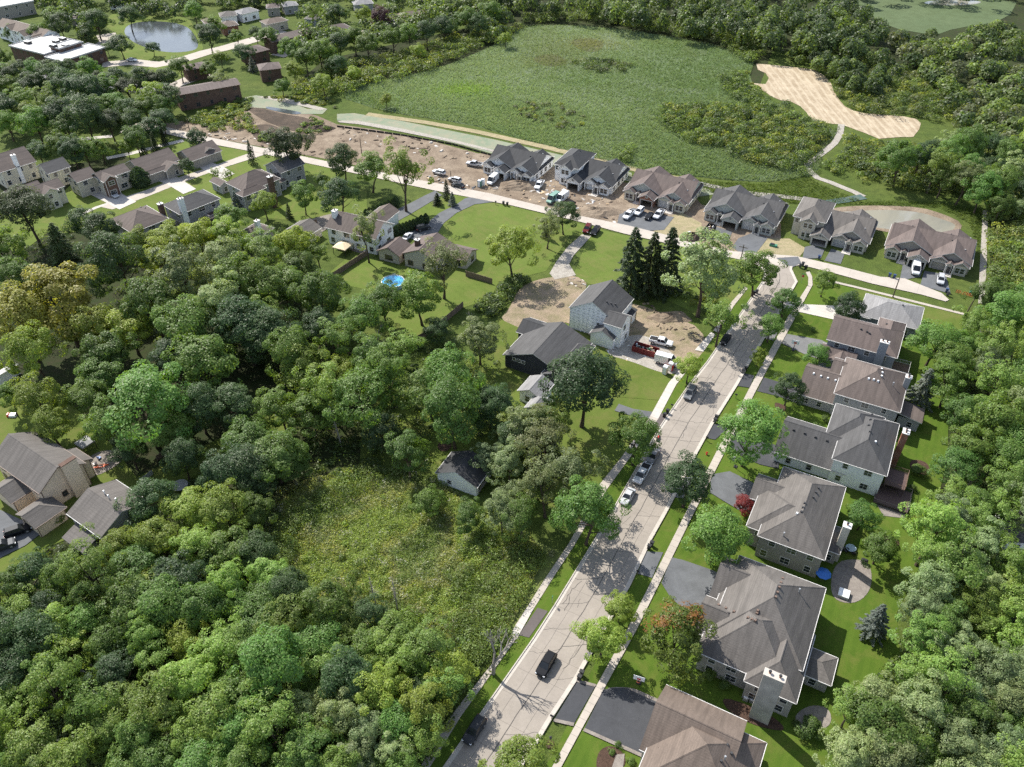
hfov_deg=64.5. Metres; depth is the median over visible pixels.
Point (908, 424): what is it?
window
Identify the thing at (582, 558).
kerb
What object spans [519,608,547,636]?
driveway
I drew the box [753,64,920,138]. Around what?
straw field
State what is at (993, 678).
willow tree
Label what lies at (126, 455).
leafy tree
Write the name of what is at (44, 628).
leafy tree
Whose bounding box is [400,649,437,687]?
leafy tree
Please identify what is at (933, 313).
lawn
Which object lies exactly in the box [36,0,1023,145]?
woods
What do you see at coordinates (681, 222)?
drive
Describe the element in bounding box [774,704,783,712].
window
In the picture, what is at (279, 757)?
leafy tree
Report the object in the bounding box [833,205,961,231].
pond bank
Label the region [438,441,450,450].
tree ring
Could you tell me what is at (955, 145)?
leafy tree
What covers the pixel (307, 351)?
leafy tree
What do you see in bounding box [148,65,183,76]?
lawn
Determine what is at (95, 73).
oak tree
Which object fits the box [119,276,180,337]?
leafy tree
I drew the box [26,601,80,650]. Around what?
leafy tree
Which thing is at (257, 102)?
seed mat
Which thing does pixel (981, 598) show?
ash tree
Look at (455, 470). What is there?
garage
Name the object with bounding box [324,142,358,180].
leafy tree
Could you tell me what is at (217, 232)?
leafy tree
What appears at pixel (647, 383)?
lawn
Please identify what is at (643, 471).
parked pickup
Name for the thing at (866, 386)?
house
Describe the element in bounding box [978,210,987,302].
gravel path
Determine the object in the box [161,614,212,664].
leafy tree
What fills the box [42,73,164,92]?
parking lot
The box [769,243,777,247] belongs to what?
tool crate
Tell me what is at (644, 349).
dumpster
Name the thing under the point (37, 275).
leafy tree
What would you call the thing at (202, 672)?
leafy tree
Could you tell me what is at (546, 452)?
spruce tree
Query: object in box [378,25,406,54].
leafy tree
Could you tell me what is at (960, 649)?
willow tree
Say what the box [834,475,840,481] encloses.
window
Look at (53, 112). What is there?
leafy tree
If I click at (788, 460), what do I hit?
window
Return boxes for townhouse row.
[0,18,59,42]
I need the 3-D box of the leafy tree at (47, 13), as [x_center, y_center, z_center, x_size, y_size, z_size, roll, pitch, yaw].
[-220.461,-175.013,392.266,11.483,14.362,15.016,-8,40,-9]
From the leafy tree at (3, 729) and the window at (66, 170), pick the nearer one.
the leafy tree at (3, 729)
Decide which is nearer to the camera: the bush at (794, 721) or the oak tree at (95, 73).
the bush at (794, 721)
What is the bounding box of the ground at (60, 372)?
[0,0,1023,766]
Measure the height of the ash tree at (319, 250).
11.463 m
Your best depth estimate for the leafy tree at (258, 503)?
149.59 m
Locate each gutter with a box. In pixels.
[445,267,764,766]
[522,266,796,763]
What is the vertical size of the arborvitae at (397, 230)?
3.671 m
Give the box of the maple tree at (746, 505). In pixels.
[734,493,754,516]
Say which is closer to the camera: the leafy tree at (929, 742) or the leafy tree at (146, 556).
the leafy tree at (929, 742)
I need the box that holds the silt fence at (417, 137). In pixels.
[337,125,490,155]
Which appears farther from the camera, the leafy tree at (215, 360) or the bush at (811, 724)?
the leafy tree at (215, 360)
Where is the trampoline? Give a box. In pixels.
[172,479,187,491]
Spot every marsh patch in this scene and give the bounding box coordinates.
[443,85,492,93]
[534,54,566,65]
[572,38,602,51]
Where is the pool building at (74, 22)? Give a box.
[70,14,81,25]
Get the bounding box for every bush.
[55,514,64,523]
[607,747,615,755]
[614,741,623,750]
[625,756,634,765]
[701,667,716,680]
[719,675,730,689]
[791,719,798,725]
[794,714,823,740]
[821,414,828,421]
[905,484,917,492]
[911,463,928,476]
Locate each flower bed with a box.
[596,746,625,766]
[723,699,783,729]
[775,403,785,411]
[910,460,929,474]
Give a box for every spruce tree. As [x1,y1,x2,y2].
[140,143,147,155]
[150,131,161,151]
[160,128,168,145]
[231,191,241,210]
[246,139,256,164]
[248,56,258,73]
[285,203,293,220]
[431,192,443,206]
[442,179,450,201]
[448,192,457,206]
[523,446,546,488]
[541,222,550,237]
[543,426,563,477]
[613,226,647,299]
[629,232,669,304]
[646,227,683,303]
[854,604,889,647]
[905,368,934,412]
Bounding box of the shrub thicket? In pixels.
[182,10,1023,322]
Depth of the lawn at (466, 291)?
221.75 m
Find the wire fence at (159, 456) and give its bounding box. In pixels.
[155,422,198,460]
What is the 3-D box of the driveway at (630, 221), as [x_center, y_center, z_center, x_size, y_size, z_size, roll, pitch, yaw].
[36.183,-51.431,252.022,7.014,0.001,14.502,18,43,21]
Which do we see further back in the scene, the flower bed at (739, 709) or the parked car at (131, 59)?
the parked car at (131, 59)
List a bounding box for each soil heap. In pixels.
[271,134,315,142]
[304,125,335,132]
[497,180,548,191]
[577,204,623,218]
[646,311,691,322]
[682,232,705,241]
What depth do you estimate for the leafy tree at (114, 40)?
363.88 m
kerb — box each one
[443,265,763,766]
[523,268,797,764]
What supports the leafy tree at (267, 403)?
on the lawn at (126, 476)
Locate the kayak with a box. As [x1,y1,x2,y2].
[93,464,108,467]
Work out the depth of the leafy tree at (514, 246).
216.50 m
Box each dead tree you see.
[329,406,341,446]
[369,577,377,603]
[391,579,398,609]
[484,627,517,675]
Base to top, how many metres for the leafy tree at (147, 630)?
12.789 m
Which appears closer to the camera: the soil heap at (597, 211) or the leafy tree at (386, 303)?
the leafy tree at (386, 303)
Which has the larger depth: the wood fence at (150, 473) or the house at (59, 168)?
the house at (59, 168)
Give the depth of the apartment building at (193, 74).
347.16 m
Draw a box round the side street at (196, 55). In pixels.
[102,30,285,66]
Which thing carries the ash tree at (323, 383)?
on the ground at (60, 372)
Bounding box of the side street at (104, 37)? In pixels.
[96,33,118,45]
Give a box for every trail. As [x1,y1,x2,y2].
[705,183,801,199]
[804,124,865,195]
[821,194,866,203]
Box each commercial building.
[0,0,36,19]
[8,34,107,71]
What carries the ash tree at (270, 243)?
on the rough grass at (868, 261)
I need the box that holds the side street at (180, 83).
[161,74,209,87]
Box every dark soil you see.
[248,107,311,130]
[251,124,283,144]
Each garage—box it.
[287,218,321,242]
[435,450,490,495]
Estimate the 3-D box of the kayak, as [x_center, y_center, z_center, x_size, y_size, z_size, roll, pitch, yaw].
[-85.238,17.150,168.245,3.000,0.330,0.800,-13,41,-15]
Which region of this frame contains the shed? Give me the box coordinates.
[0,365,20,384]
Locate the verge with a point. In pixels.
(554, 589)
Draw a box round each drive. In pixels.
[92,192,135,208]
[160,177,195,193]
[200,163,234,177]
[398,191,440,219]
[410,197,491,238]
[550,234,590,278]
[654,213,701,242]
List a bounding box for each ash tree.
[0,679,32,729]
[0,691,77,766]
[1,584,34,630]
[3,82,35,108]
[18,741,70,766]
[19,633,97,724]
[23,81,64,117]
[40,723,101,766]
[55,678,121,738]
[58,522,127,594]
[93,680,154,723]
[107,668,190,739]
[114,137,133,159]
[124,81,163,99]
[133,628,184,681]
[207,738,267,766]
[209,167,221,176]
[211,618,268,665]
[221,168,233,178]
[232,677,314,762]
[236,225,282,264]
[241,291,288,329]
[244,226,283,266]
[252,593,310,639]
[291,361,352,425]
[298,237,330,270]
[299,632,342,689]
[302,1,321,24]
[310,699,349,751]
[316,315,363,366]
[330,604,365,646]
[348,650,385,678]
[355,334,409,408]
[360,287,375,302]
[373,629,427,684]
[383,136,434,211]
[386,327,426,366]
[391,366,456,419]
[398,613,465,669]
[402,713,449,757]
[703,287,754,347]
[822,682,867,728]
[885,644,940,711]
[902,525,957,587]
[911,643,979,717]
[921,144,963,192]
[925,474,987,509]
[926,530,993,603]
[942,582,986,630]
[947,304,992,337]
[964,581,1008,631]
[965,486,1016,536]
[975,325,1023,369]
[976,352,1023,405]
[981,487,1023,535]
[983,457,1023,511]
[988,571,1023,640]
[992,731,1023,766]
[995,566,1023,606]
[1000,317,1023,361]
[1011,118,1023,153]
[1013,326,1023,371]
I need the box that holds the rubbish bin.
[577,673,582,680]
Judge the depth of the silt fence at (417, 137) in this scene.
299.77 m
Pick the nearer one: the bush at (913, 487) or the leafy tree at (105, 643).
the leafy tree at (105, 643)
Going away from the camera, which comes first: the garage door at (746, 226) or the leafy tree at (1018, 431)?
the leafy tree at (1018, 431)
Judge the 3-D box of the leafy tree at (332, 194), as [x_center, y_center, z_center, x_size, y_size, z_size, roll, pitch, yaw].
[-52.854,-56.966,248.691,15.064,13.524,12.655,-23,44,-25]
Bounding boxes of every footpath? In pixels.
[81,135,111,139]
[85,157,255,212]
[106,139,183,158]
[612,754,624,766]
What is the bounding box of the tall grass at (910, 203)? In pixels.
[627,173,982,254]
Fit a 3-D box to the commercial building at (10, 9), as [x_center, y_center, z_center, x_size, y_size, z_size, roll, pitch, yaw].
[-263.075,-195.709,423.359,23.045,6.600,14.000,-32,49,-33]
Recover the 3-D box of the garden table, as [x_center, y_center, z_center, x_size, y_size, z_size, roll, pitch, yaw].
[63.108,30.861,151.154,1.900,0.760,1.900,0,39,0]
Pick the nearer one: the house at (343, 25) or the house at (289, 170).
the house at (289, 170)
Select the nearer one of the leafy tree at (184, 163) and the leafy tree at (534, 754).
the leafy tree at (534, 754)
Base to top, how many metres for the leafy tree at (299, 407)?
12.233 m
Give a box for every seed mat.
[241,95,326,113]
[337,113,631,180]
[698,188,713,196]
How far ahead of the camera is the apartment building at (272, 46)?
376.66 m
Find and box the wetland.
[343,25,835,181]
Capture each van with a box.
[487,172,498,185]
[546,190,559,203]
[555,189,568,203]
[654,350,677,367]
[911,259,920,275]
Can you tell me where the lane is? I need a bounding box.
[101,147,268,208]
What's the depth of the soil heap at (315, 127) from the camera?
305.46 m
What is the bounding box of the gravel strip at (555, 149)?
[366,113,678,176]
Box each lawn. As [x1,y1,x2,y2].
[0,147,366,250]
[0,380,290,601]
[51,152,225,232]
[106,13,202,61]
[111,136,194,157]
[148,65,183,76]
[325,195,762,322]
[335,258,498,337]
[367,320,658,509]
[499,319,684,399]
[547,271,970,766]
[854,288,963,330]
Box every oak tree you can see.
[0,184,55,246]
[89,70,107,79]
[95,108,123,141]
[113,77,140,97]
[142,70,162,88]
[261,126,315,162]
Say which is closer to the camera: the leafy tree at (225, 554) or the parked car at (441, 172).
the leafy tree at (225, 554)
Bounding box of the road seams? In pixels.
[466,273,787,765]
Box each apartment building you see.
[174,78,241,110]
[183,62,208,81]
[240,45,269,64]
[257,62,281,82]
[263,27,315,53]
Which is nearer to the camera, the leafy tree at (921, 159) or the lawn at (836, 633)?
the lawn at (836, 633)
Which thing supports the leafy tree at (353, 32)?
on the ground at (60, 372)
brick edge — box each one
[553,719,573,725]
[576,680,595,686]
[583,728,641,756]
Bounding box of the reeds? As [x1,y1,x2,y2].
[335,24,839,181]
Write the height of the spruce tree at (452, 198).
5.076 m
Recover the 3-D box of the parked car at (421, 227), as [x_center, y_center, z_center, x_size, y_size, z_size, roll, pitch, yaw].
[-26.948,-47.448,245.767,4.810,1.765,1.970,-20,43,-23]
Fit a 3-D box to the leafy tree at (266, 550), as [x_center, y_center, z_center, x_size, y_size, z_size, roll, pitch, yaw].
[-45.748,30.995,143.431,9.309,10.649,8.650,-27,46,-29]
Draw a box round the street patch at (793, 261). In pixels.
[777,257,800,266]
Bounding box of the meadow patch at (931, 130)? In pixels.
[922,122,963,140]
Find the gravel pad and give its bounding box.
[607,335,679,373]
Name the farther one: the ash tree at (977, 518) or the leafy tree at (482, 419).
the leafy tree at (482, 419)
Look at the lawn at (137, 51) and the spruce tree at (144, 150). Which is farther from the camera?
the lawn at (137, 51)
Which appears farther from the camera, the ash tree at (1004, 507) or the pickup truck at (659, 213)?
the pickup truck at (659, 213)
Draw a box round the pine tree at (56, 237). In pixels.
[46,222,82,265]
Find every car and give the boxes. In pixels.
[0,537,15,550]
[3,523,31,538]
[111,192,118,198]
[126,57,137,61]
[402,232,412,240]
[415,223,430,231]
[432,168,445,175]
[448,176,461,181]
[452,182,465,188]
[462,713,486,745]
[535,649,557,677]
[582,222,591,233]
[590,225,600,235]
[620,487,635,505]
[634,205,644,215]
[644,211,654,219]
[645,448,660,464]
[683,384,696,399]
[719,333,731,345]
[936,272,944,284]
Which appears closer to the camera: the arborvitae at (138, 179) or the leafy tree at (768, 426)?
the leafy tree at (768, 426)
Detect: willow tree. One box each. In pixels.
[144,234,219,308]
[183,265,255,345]
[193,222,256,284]
[279,686,332,741]
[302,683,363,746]
[329,730,388,766]
[347,699,394,753]
[373,723,416,766]
[468,442,504,478]
[480,490,518,534]
[483,435,534,485]
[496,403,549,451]
[812,724,887,766]
[842,670,917,734]
[855,719,929,766]
[880,666,952,748]
[893,550,958,608]
[897,582,952,629]
[910,629,975,676]
[914,707,995,766]
[927,492,980,542]
[931,128,959,151]
[933,744,1002,766]
[937,670,1004,725]
[947,157,987,204]
[947,619,996,672]
[950,515,1010,569]
[958,562,1010,601]
[961,639,1023,700]
[965,344,1011,390]
[978,722,1023,766]
[980,666,1023,727]
[986,638,1023,701]
[994,149,1023,192]
[995,385,1023,443]
[1003,481,1023,532]
[1011,198,1023,221]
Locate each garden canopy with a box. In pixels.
[74,436,96,452]
[332,240,353,256]
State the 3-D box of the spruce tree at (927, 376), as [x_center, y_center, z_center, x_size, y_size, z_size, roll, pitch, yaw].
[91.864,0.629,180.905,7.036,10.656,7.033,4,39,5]
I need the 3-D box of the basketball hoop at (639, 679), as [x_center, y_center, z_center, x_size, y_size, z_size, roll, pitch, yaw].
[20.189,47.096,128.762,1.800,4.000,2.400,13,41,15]
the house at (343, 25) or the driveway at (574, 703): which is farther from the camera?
the house at (343, 25)
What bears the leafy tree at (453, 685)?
on the rough grass at (868, 261)
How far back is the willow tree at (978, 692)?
120.67 m
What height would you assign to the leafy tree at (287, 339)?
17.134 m
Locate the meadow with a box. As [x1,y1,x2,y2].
[272,476,562,644]
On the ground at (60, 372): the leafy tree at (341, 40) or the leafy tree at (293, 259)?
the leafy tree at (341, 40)
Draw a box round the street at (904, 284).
[119,122,948,300]
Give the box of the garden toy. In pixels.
[6,412,16,416]
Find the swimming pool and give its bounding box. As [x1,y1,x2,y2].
[381,275,404,289]
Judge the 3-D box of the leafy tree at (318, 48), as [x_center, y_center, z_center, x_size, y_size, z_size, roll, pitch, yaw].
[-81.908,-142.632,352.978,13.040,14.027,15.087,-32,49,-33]
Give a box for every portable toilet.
[477,179,481,186]
[662,364,668,374]
[668,361,674,371]
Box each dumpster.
[631,341,659,357]
[702,223,716,238]
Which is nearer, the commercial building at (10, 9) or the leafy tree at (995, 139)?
the leafy tree at (995, 139)
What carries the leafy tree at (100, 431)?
on the ground at (60, 372)
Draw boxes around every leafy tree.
[0,48,12,62]
[0,61,26,84]
[0,75,21,99]
[0,92,18,131]
[0,109,22,141]
[0,226,29,279]
[0,256,34,288]
[0,280,67,360]
[0,319,67,383]
[0,381,19,415]
[0,565,39,613]
[0,606,35,661]
[0,607,62,674]
[0,643,53,704]
[0,709,26,752]
[0,739,23,766]
[2,23,10,36]
[4,260,98,347]
[6,100,38,130]
[7,371,67,420]
[7,546,61,595]
[11,71,48,104]
[13,59,25,76]
[14,104,49,143]
[20,645,81,708]
[22,57,42,76]
[22,404,69,446]
[26,22,45,33]
[26,139,51,162]
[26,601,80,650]
[27,586,74,624]
[31,264,51,288]
[32,59,59,98]
[36,95,75,135]
[38,551,91,602]
[39,5,63,28]
[41,626,104,679]
[43,129,69,156]
[46,66,76,105]
[47,11,75,36]
[47,113,81,138]
[50,59,68,76]
[50,303,114,354]
[55,133,88,169]
[58,74,108,100]
[59,92,105,136]
[60,58,77,72]
[60,376,112,418]
[60,570,121,623]
[60,599,113,646]
[62,205,101,241]
[64,93,87,122]
[70,68,88,91]
[70,136,98,166]
[71,327,140,377]
[72,356,123,399]
[73,230,149,298]
[75,28,92,42]
[75,55,104,73]
[75,702,130,764]
[76,395,134,440]
[80,8,115,40]
[81,211,123,253]
[82,639,144,699]
[83,614,128,670]
[85,82,108,100]
[87,137,115,163]
[89,72,118,93]
[89,93,113,125]
[89,568,156,632]
[93,543,166,593]
[95,301,157,354]
[99,525,137,567]
[101,42,113,55]
[101,359,193,450]
[102,92,125,111]
[103,33,134,59]
[103,728,156,766]
[104,700,168,763]
[105,66,130,88]
[107,434,151,469]
[109,97,141,125]
[110,607,143,644]
[112,477,179,528]
[116,5,145,31]
[117,107,144,138]
[118,125,147,156]
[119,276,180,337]
[119,608,167,664]
[121,223,154,251]
[123,66,151,95]
[124,515,187,563]
[124,563,174,593]
[124,734,178,766]
[128,94,160,116]
[131,572,200,641]
[133,409,207,452]
[134,236,179,270]
[136,117,166,140]
[144,338,201,382]
[145,42,160,56]
[148,108,179,134]
[148,548,214,619]
[149,94,175,121]
[149,218,188,244]
[149,293,217,352]
[149,652,231,710]
[153,82,182,113]
[155,67,178,96]
[155,681,238,758]
[158,485,216,531]
[159,436,206,480]
[160,332,243,394]
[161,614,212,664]
[163,581,234,633]
[164,55,194,82]
[166,710,220,765]
[167,518,229,569]
[173,216,226,259]
[173,381,220,434]
[173,732,232,766]
[177,158,196,176]
[183,0,203,23]
[183,605,253,680]
[185,126,206,146]
[192,23,222,54]
[194,440,259,494]
[198,478,254,538]
[198,519,267,577]
[199,61,218,80]
[201,669,284,724]
[204,14,227,30]
[205,294,275,365]
[205,557,255,598]
[205,697,280,766]
[207,69,231,81]
[207,214,253,254]
[207,382,258,430]
[211,50,229,67]
[211,202,249,232]
[212,649,252,686]
[213,587,259,627]
[215,250,269,316]
[220,414,278,449]
[226,442,277,497]
[226,623,307,705]
[228,29,244,42]
[229,598,285,641]
[232,43,256,65]
[232,528,279,578]
[232,580,288,627]
[233,491,278,529]
[238,257,284,304]
[239,306,304,364]
[243,557,300,599]
[248,25,263,44]
[248,190,281,220]
[249,427,310,483]
[252,26,278,43]
[252,384,300,429]
[261,324,320,382]
[263,630,310,666]
[265,565,311,615]
[269,262,305,311]
[269,733,321,766]
[271,250,320,276]
[272,225,319,265]
[272,342,329,394]
[273,78,291,98]
[277,36,301,60]
[278,455,312,483]
[280,671,320,710]
[283,60,306,83]
[285,387,342,437]
[285,712,350,766]
[286,269,351,320]
[288,611,350,663]
[288,748,330,766]
[289,179,318,214]
[290,42,319,76]
[293,571,362,631]
[298,305,337,348]
[303,38,335,64]
[311,73,332,95]
[311,640,356,672]
[311,740,365,766]
[312,170,329,190]
[316,176,360,212]
[318,643,372,703]
[321,353,353,380]
[322,364,400,430]
[324,4,348,19]
[324,54,349,72]
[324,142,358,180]
[328,30,351,51]
[332,293,388,344]
[340,623,393,667]
[342,21,366,54]
[344,664,394,734]
[345,66,361,78]
[348,331,385,383]
[348,593,388,631]
[350,204,385,262]
[353,4,371,27]
[353,150,390,192]
[354,30,378,57]
[359,748,391,766]
[360,278,409,328]
[360,411,403,451]
[365,661,414,698]
[366,605,430,664]
[371,4,390,23]
[373,698,429,756]
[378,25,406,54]
[379,91,391,107]
[383,428,432,480]
[384,747,424,766]
[392,269,443,325]
[394,675,431,707]
[396,22,417,45]
[398,672,456,732]
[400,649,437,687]
[407,483,446,516]
[409,42,426,55]
[410,665,475,711]
[411,341,486,408]
[415,18,439,49]
[419,236,470,299]
[421,373,481,449]
[422,316,454,344]
[429,647,479,684]
[432,14,457,42]
[450,5,478,35]
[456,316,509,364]
[456,495,485,534]
[465,12,488,31]
[467,383,512,429]
[477,0,502,18]
[477,734,560,766]
[480,382,520,428]
[484,224,541,274]
[488,420,528,452]
[495,468,531,504]
[497,32,511,46]
[500,491,539,541]
[512,402,576,470]
[516,446,568,517]
[532,210,560,248]
[536,401,572,442]
[538,344,630,427]
[541,434,609,490]
[545,200,580,234]
[548,474,631,545]
[569,616,632,664]
[601,589,637,623]
[607,410,661,465]
[639,595,717,686]
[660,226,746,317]
[660,449,714,507]
[673,352,702,383]
[681,503,753,566]
[715,398,789,466]
[733,249,788,296]
[749,346,768,365]
[752,312,785,342]
[765,287,804,317]
[768,372,809,405]
[801,342,830,366]
[814,268,840,296]
[833,290,867,319]
[844,498,885,531]
[844,689,926,760]
[860,527,901,568]
[874,139,926,185]
[887,609,953,670]
[893,497,977,566]
[900,718,946,763]
[903,318,968,365]
[905,142,935,175]
[906,745,965,766]
[919,139,945,162]
[921,358,976,407]
[927,163,964,197]
[927,445,985,487]
[927,596,971,644]
[931,133,973,174]
[932,340,975,385]
[937,159,965,187]
[939,392,985,433]
[940,422,1005,464]
[949,685,1008,746]
[955,329,989,364]
[956,123,989,159]
[956,152,986,169]
[959,276,1014,313]
[959,484,1005,528]
[960,170,1009,213]
[960,606,1016,647]
[961,388,1023,457]
[961,394,1005,427]
[972,290,1023,338]
[973,156,1007,172]
[975,131,1007,158]
[981,606,1023,664]
[982,162,1003,184]
[982,435,1023,481]
[984,190,1017,223]
[985,535,1023,592]
[987,163,1022,196]
[990,701,1023,742]
[991,136,1023,163]
[994,415,1023,464]
[996,373,1023,403]
[997,464,1023,499]
[1002,358,1023,395]
[1004,282,1023,332]
[1012,179,1023,198]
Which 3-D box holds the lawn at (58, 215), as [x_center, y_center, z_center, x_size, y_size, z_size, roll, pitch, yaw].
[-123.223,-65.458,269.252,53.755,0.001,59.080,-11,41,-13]
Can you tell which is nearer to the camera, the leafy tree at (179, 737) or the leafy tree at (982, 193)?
the leafy tree at (179, 737)
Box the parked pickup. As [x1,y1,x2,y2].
[632,462,651,484]
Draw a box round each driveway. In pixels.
[0,510,38,557]
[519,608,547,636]
[555,682,594,722]
[585,688,655,752]
[614,404,651,417]
[617,208,645,226]
[634,213,673,230]
[638,551,662,577]
[656,413,666,425]
[662,557,716,608]
[671,477,691,497]
[707,424,726,438]
[710,471,753,509]
[716,227,731,243]
[728,432,778,467]
[733,233,767,252]
[738,373,754,386]
[757,378,802,404]
[765,334,776,339]
[782,334,826,357]
[799,304,836,318]
[803,245,823,258]
[824,249,843,263]
[900,264,922,278]
[920,271,950,293]
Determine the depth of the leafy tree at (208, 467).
153.67 m
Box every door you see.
[659,201,668,207]
[743,222,748,228]
[832,239,845,247]
[845,244,850,250]
[900,253,905,259]
[945,267,951,273]
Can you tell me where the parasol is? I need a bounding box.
[816,567,830,579]
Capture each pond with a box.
[125,21,197,51]
[847,210,954,231]
[924,0,979,4]
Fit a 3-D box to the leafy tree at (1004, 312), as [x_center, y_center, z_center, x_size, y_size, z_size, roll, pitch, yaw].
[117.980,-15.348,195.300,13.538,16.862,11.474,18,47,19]
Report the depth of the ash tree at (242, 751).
110.87 m
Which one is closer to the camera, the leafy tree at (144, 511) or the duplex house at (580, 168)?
the leafy tree at (144, 511)
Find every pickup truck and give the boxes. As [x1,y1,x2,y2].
[466,160,482,167]
[534,179,544,189]
[622,209,634,219]
[649,335,672,347]
[653,208,664,218]
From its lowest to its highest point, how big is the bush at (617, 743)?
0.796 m
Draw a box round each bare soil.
[166,109,780,250]
[502,276,703,371]
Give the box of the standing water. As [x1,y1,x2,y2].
[266,107,300,113]
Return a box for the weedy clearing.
[260,464,545,657]
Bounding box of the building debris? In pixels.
[184,127,701,360]
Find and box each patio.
[90,450,121,474]
[312,214,330,231]
[348,248,363,252]
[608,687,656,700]
[796,706,830,728]
[831,559,871,602]
[876,503,904,517]
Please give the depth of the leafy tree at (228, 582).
134.12 m
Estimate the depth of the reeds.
331.77 m
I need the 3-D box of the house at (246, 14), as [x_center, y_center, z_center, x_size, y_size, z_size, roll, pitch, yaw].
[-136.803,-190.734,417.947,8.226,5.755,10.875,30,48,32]
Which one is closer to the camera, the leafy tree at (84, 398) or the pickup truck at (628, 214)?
the leafy tree at (84, 398)
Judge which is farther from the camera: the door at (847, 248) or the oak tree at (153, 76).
the oak tree at (153, 76)
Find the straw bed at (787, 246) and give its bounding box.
[757,238,803,255]
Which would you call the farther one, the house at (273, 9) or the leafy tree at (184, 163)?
the house at (273, 9)
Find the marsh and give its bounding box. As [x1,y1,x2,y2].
[857,0,1016,33]
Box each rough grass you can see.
[0,0,509,87]
[0,51,1023,766]
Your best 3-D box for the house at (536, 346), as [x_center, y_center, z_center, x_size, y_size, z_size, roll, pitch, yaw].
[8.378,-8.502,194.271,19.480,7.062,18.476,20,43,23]
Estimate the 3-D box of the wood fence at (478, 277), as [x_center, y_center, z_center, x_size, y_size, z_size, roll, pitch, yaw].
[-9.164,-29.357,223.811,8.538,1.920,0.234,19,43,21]
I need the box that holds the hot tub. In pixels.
[837,587,850,600]
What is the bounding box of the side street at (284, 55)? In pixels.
[271,30,369,56]
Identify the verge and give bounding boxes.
[430,272,762,766]
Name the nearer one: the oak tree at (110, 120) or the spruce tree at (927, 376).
the spruce tree at (927, 376)
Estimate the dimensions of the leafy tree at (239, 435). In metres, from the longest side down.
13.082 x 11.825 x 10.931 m
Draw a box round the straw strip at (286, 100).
[259,96,325,109]
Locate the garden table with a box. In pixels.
[846,544,855,551]
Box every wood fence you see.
[139,470,152,481]
[332,251,366,276]
[411,302,462,343]
[465,270,491,283]
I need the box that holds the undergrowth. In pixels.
[0,223,1023,766]
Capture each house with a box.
[0,146,40,188]
[0,431,95,536]
[4,178,68,209]
[36,157,70,185]
[62,479,147,559]
[65,163,131,197]
[108,0,123,9]
[111,205,167,246]
[124,147,183,184]
[156,189,226,226]
[175,140,221,169]
[209,169,286,210]
[218,21,238,35]
[219,11,237,22]
[235,7,259,22]
[241,218,273,243]
[259,17,288,30]
[264,154,305,187]
[266,3,279,16]
[281,1,298,14]
[304,14,321,26]
[325,203,399,254]
[331,23,349,39]
[352,0,373,12]
[376,232,477,271]
[397,10,432,21]
[481,142,554,181]
[503,317,595,387]
[517,374,554,418]
[553,148,629,196]
[569,279,637,349]
[623,166,703,213]
[639,684,766,766]
[695,555,838,724]
[703,185,788,235]
[744,466,852,577]
[773,403,912,512]
[791,196,878,254]
[796,357,924,431]
[818,314,910,373]
[838,293,923,337]
[884,219,976,277]
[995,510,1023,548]
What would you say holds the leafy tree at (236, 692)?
on the ground at (60, 372)
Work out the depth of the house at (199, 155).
280.88 m
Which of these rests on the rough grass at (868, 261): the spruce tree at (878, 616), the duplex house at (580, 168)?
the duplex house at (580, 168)
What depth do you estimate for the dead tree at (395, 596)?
138.71 m
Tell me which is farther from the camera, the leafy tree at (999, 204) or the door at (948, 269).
the leafy tree at (999, 204)
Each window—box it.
[61,489,68,496]
[63,168,69,173]
[108,180,114,185]
[121,172,127,178]
[121,182,128,188]
[198,205,205,212]
[385,254,392,260]
[707,658,715,664]
[724,673,736,682]
[725,666,736,673]
[747,692,755,699]
[759,549,767,556]
[768,541,775,547]
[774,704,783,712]
[778,698,787,704]
[779,556,789,564]
[785,457,790,463]
[785,548,796,554]
[800,397,808,403]
[802,565,810,572]
[805,464,811,470]
[806,555,813,561]
[807,678,816,686]
[816,401,821,407]
[826,553,831,560]
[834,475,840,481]
[847,346,855,351]
[858,482,867,489]
[860,402,869,408]
[863,470,872,476]
[880,408,886,414]
[905,421,912,427]
[954,267,960,273]
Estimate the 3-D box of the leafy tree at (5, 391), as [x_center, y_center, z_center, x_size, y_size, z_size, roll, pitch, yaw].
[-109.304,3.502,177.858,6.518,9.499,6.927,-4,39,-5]
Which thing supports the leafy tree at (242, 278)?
on the ground at (60, 372)
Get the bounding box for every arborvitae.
[129,166,151,188]
[389,197,395,207]
[393,196,399,207]
[394,225,399,235]
[397,224,403,234]
[401,222,406,233]
[403,221,409,231]
[408,220,413,230]
[411,219,416,229]
[414,217,420,224]
[418,215,424,223]
[422,213,429,223]
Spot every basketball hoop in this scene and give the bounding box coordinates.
[633,675,644,684]
[791,340,799,350]
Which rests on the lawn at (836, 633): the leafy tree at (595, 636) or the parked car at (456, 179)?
the leafy tree at (595, 636)
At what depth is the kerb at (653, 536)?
153.97 m
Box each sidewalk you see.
[420,416,657,766]
[512,607,532,635]
[552,271,812,766]
[650,370,684,418]
[695,332,714,350]
[714,288,747,331]
[835,281,963,314]
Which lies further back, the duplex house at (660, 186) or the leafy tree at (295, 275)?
the duplex house at (660, 186)
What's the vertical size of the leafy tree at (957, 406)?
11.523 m
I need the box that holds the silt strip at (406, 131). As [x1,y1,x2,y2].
[338,121,493,151]
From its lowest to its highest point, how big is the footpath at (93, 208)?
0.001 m
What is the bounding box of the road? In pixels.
[449,265,794,766]
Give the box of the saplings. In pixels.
[261,464,555,681]
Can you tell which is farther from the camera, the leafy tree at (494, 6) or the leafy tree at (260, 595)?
the leafy tree at (494, 6)
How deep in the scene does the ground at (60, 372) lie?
197.81 m

